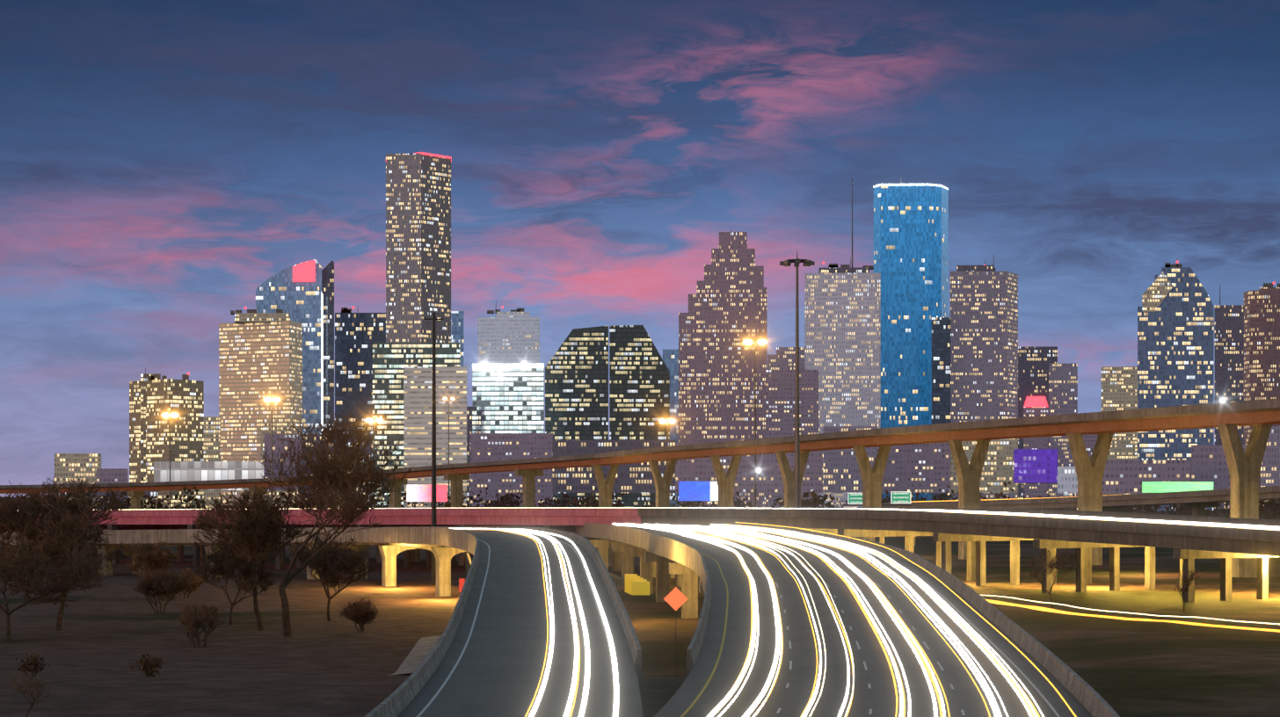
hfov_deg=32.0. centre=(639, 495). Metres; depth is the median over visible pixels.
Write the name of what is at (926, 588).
light trails
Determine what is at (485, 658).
ramp
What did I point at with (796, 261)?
poles and lamps
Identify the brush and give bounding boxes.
[0,550,378,677]
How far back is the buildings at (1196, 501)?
549.65 m
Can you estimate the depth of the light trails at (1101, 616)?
195.89 m
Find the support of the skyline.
on the ground
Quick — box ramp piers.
[0,538,704,618]
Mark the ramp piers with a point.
(616, 556)
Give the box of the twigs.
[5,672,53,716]
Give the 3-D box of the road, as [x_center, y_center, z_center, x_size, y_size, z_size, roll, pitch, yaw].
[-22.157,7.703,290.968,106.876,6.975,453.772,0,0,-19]
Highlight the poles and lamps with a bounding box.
[161,254,1224,581]
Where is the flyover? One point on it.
(1261, 418)
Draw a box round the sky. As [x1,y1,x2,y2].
[0,0,1279,497]
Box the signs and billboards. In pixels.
[406,481,1213,675]
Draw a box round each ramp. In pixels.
[0,526,642,716]
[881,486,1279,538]
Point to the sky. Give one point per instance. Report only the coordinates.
(162, 162)
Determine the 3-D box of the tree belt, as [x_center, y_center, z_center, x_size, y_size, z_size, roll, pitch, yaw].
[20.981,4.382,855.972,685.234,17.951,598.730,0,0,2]
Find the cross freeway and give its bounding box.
[0,507,1279,602]
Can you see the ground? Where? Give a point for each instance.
(315, 665)
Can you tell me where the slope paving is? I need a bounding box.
[387,635,441,676]
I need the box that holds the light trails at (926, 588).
[451,522,1076,716]
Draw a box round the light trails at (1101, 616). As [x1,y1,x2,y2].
[980,595,1279,632]
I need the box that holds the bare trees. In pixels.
[0,405,1202,642]
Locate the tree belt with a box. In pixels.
[9,481,1279,542]
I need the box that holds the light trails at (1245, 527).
[172,494,1279,530]
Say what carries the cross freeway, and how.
on the ground
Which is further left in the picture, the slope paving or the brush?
the brush
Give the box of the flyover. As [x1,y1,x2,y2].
[0,398,1279,577]
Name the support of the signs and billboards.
on the ground
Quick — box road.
[7,523,1119,716]
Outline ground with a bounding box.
[0,497,1279,716]
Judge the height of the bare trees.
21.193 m
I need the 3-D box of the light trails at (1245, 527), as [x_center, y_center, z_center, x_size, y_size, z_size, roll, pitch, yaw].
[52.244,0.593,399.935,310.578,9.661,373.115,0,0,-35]
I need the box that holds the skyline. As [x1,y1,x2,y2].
[53,152,1279,511]
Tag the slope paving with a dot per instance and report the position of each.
(420, 651)

